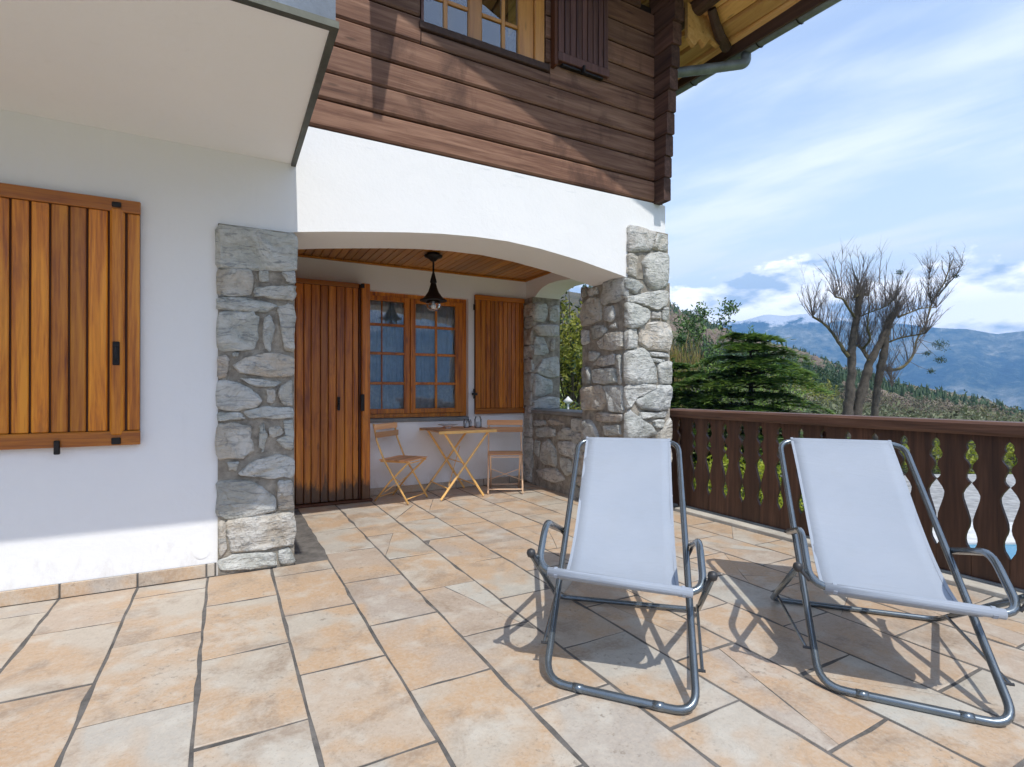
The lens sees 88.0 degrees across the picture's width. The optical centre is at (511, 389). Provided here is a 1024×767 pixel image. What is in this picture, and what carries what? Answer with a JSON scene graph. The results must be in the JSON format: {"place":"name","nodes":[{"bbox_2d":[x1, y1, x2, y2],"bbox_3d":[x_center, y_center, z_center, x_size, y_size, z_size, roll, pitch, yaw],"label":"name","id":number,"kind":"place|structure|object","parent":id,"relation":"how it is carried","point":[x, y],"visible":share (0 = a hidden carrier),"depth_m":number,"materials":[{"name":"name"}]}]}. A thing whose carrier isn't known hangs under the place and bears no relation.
{"place":"outdoors","nodes":[
{"label":"outdoors","id":0,"kind":"place"},
{"bbox_2d":[0,482,1023,766],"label":"terrace floor","id":1,"kind":"structure","parent":0,"point":[390,630],"depth_m":2.33,"materials":[{"name":"beige tile"}]},
{"bbox_2d":[373,422,427,504],"bbox_3d":[-1.217,0.790,5.809,0.449,0.837,0.440,0,0,20],"label":"bistro chair","id":2,"kind":"object","parent":1,"relation":"on","point":[404,458],"visible":1,"depth_m":5.76,"materials":[{"name":"yellow paint"}]},
{"bbox_2d":[419,426,496,500],"bbox_3d":[-0.633,0.832,6.137,0.694,0.758,0.661,0,0,-28],"label":"bistro table","id":3,"kind":"object","parent":1,"relation":"on","point":[455,430],"visible":0.91,"depth_m":5.96,"materials":[{"name":"beige wood"}]},
{"bbox_2d":[438,424,457,428],"bbox_3d":[-0.737,0.429,6.101,0.236,0.046,0.236,0,0,-28],"label":"white plate","id":4,"kind":"object","parent":3,"relation":"on","point":[447,426],"visible":1,"depth_m":6.07,"materials":[{"name":"ceramic"}]},
{"bbox_2d":[463,419,469,427],"bbox_3d":[-0.536,0.402,6.255,0.072,0.100,0.071,0,0,-28],"label":"glass jar","id":5,"kind":"object","parent":3,"relation":"on","point":[466,425],"visible":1,"depth_m":6.25,"materials":[{"name":"clear glass"}]},
{"bbox_2d":[474,416,480,427],"bbox_3d":[-0.402,0.387,6.260,0.084,0.130,0.083,0,0,-28],"label":"glass jar","id":6,"kind":"object","parent":3,"relation":"on","point":[477,424],"visible":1,"depth_m":6.24,"materials":[{"name":"clear glass"}]},
{"bbox_2d":[487,419,523,493],"bbox_3d":[-0.082,0.791,6.334,0.440,0.837,0.449,0,0,-2],"label":"bistro chair","id":7,"kind":"object","parent":1,"relation":"on","point":[508,429],"visible":0.99,"depth_m":6.39,"materials":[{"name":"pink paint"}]},
{"bbox_2d":[527,437,717,714],"bbox_3d":[0.564,0.755,2.680,0.786,0.906,1.392,0,0,14],"label":"deckchair","id":8,"kind":"object","parent":1,"relation":"on","point":[624,537],"visible":1,"depth_m":2.69,"materials":[{"name":"white fabric"}]},
{"bbox_2d":[670,408,1023,592],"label":"balustrade","id":9,"kind":"object","parent":1,"relation":"on","point":[992,440],"visible":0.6,"depth_m":3.70,"materials":[{"name":"brown wood"}]},
{"bbox_2d":[675,507,1023,603],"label":"kerb","id":10,"kind":"structure","parent":1,"relation":"on","point":[986,588],"depth_m":4.32,"materials":[{"name":"stone"}]},
{"bbox_2d":[770,437,1023,726],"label":"deckchair","id":11,"kind":"object","parent":1,"relation":"on","point":[868,540],"visible":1,"depth_m":2.54,"materials":[{"name":"white fabric"}]},
{"bbox_2d":[560,291,695,390],"bbox_3d":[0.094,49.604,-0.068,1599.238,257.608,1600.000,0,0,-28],"label":"hill","id":12,"kind":"structure","parent":0,"point":[574,297],"depth_m":236.59,"materials":[{"name":"green plant"}]},
{"bbox_2d":[578,284,1023,419],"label":"hillside wood","id":13,"kind":"object","parent":12,"relation":"on","point":[836,374],"visible":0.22,"depth_m":127.00,"materials":[{"name":"green plant"}]},
{"bbox_2d":[742,372,1023,473],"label":"scrub thicket","id":14,"kind":"object","parent":12,"relation":"on","point":[832,406],"visible":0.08,"depth_m":48.16,"materials":[{"name":"green plant"}]},
{"bbox_2d":[568,0,1023,333],"label":"sky","id":15,"kind":"structure","parent":0,"point":[871,122],"materials":[{"name":"blue"}]},
{"bbox_2d":[715,314,1023,409],"bbox_3d":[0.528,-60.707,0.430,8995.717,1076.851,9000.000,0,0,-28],"label":"mountains","id":16,"kind":"structure","parent":0,"point":[990,366],"depth_m":3092.69,"materials":[{"name":"rock"},{"name":"forest"}]},
{"bbox_2d":[780,474,1019,521],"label":"garden paving","id":17,"kind":"structure","parent":0,"point":[1010,502],"depth_m":18.75,"materials":[{"name":"grey stone"}]},
{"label":"ground","id":18,"kind":"structure","parent":0,"visible":0},
{"bbox_2d":[0,0,841,606],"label":"chalet","id":19,"kind":"object","parent":18,"relation":"on","point":[228,338],"visible":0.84,"depth_m":3.70,"materials":[{"name":"white paint"}]},
{"bbox_2d":[294,278,372,508],"bbox_3d":[-2.007,0.036,5.634,0.980,2.353,0.336,0,0,-28],"label":"door","id":20,"kind":"structure","parent":19,"relation":"in","point":[332,333],"depth_m":5.57,"materials":[{"name":"red wood"}]},
{"bbox_2d":[370,291,468,422],"bbox_3d":[-1.197,-0.372,6.360,1.395,1.515,0.209,0,0,-28],"label":"window","id":21,"kind":"structure","parent":19,"relation":"in","point":[418,354],"depth_m":6.38,"materials":[{"name":"red wood"}]},
{"bbox_2d":[420,252,446,310],"bbox_3d":[-0.833,-1.132,5.620,0.286,0.612,0.286,0,0,-28],"label":"pendant lamp","id":22,"kind":"object","parent":19,"relation":"hanging from","point":[433,296],"visible":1,"depth_m":5.58,"materials":[{"name":"black metal"}]},
{"bbox_2d":[419,0,549,72],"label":"window","id":23,"kind":"structure","parent":19,"relation":"in","point":[483,25],"depth_m":4.55,"materials":[{"name":"brown wood"}]},
{"bbox_2d":[564,396,572,408],"bbox_3d":[0.949,1.972,8.974,0.170,3.700,0.166,0,0,-28],"label":"garden lamp","id":24,"kind":"object","parent":18,"relation":"on","point":[567,400],"visible":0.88,"depth_m":8.94,"materials":[{"name":"white ceramic"}]},
{"bbox_2d":[560,397,580,409],"bbox_3d":[1.222,1.980,11.336,2.666,3.706,3.025,0,0,-28],"label":"hedge bush","id":25,"kind":"object","parent":18,"relation":"on","point":[572,406],"depth_m":11.86,"materials":[{"name":"green plant"}]},
{"bbox_2d":[560,287,581,409],"bbox_3d":[1.784,0.022,15.691,4.843,7.645,4.324,0,0,28],"label":"leafy tree","id":26,"kind":"object","parent":18,"relation":"on","point":[570,360],"visible":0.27,"depth_m":15.07,"materials":[{"name":"green plant"}]},
{"bbox_2d":[670,331,704,407],"bbox_3d":[5.611,0.637,19.915,3.358,6.428,3.016,0,0,30],"label":"weeping tree","id":27,"kind":"object","parent":18,"relation":"on","point":[680,354],"visible":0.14,"depth_m":19.38,"materials":[{"name":"green plant"}]},
{"bbox_2d":[670,358,745,488],"bbox_3d":[4.872,1.417,16.079,5.121,4.847,5.146,0,0,-28],"label":"cedar tree","id":28,"kind":"object","parent":18,"relation":"on","point":[684,401],"visible":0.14,"depth_m":15.43,"materials":[{"name":"green plant"}]},
{"bbox_2d":[670,297,755,448],"bbox_3d":[9.596,-0.250,25.506,4.171,8.234,3.651,0,0,1],"label":"leafy tree","id":29,"kind":"object","parent":18,"relation":"on","point":[691,328],"visible":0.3,"depth_m":25.25,"materials":[{"name":"plant"}]},
{"bbox_2d":[693,461,743,498],"bbox_3d":[2.577,2.344,7.315,1.444,2.951,1.588,0,0,-28],"label":"garden shrub","id":30,"kind":"object","parent":18,"relation":"on","point":[709,483],"visible":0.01,"depth_m":7.25,"materials":[{"name":"green plant"}]},
{"bbox_2d":[694,447,780,505],"bbox_3d":[3.308,2.309,7.879,1.696,3.030,1.266,0,0,-28],"label":"garden shrub","id":31,"kind":"object","parent":18,"relation":"on","point":[726,462],"visible":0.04,"depth_m":7.73,"materials":[{"name":"green plant"}]},
{"bbox_2d":[691,358,811,439],"bbox_3d":[10.084,1.173,22.646,5.116,5.366,6.232,0,0,10],"label":"leafy tree","id":32,"kind":"object","parent":18,"relation":"on","point":[763,390],"visible":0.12,"depth_m":21.62,"materials":[{"name":"green plant"}]},
{"bbox_2d":[674,325,848,506],"bbox_3d":[6.729,0.989,15.227,5.370,5.699,5.065,0,0,-28],"label":"cedar tree","id":33,"kind":"object","parent":18,"relation":"on","point":[752,364],"visible":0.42,"depth_m":14.60,"materials":[{"name":"green plant"}]},
{"bbox_2d":[739,453,803,511],"bbox_3d":[4.156,2.417,8.452,1.615,2.815,1.769,0,0,-28],"label":"garden shrub","id":34,"kind":"object","parent":18,"relation":"on","point":[800,504],"visible":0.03,"depth_m":8.17,"materials":[{"name":"green plant"}]},
{"bbox_2d":[796,237,966,439],"bbox_3d":[12.844,-1.790,17.443,7.508,6.884,3.452,0,0,-8],"label":"pollarded tree","id":35,"kind":"object","parent":18,"relation":"on","point":[852,405],"visible":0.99,"depth_m":16.91,"materials":[{"name":"grey plant"}]},
{"bbox_2d":[900,439,909,467],"bbox_3d":[18.149,3.337,27.131,3.544,2.715,3.735,0,0,-11],"label":"garden shrub","id":36,"kind":"object","parent":18,"relation":"on","point":[904,455],"visible":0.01,"depth_m":26.21,"materials":[{"name":"green plant"}]},
{"bbox_2d":[904,438,977,473],"bbox_3d":[21.534,3.440,26.075,3.919,2.664,3.814,0,0,4],"label":"garden shrub","id":37,"kind":"object","parent":18,"relation":"on","point":[969,451],"visible":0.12,"depth_m":25.77,"materials":[{"name":"green plant"}]},
{"bbox_2d":[932,522,1016,558],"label":"swimming pool","id":38,"kind":"structure","parent":18,"relation":"on","point":[1010,546],"depth_m":13.18,"materials":[{"name":"blue liquid"}]},
{"bbox_2d":[1004,442,1017,473],"bbox_3d":[26.525,3.273,27.585,4.120,2.646,3.603,0,0,-28],"label":"garden shrub","id":39,"kind":"object","parent":18,"relation":"on","point":[1010,448],"visible":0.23,"depth_m":27.67,"materials":[{"name":"green plant"}]}
]}

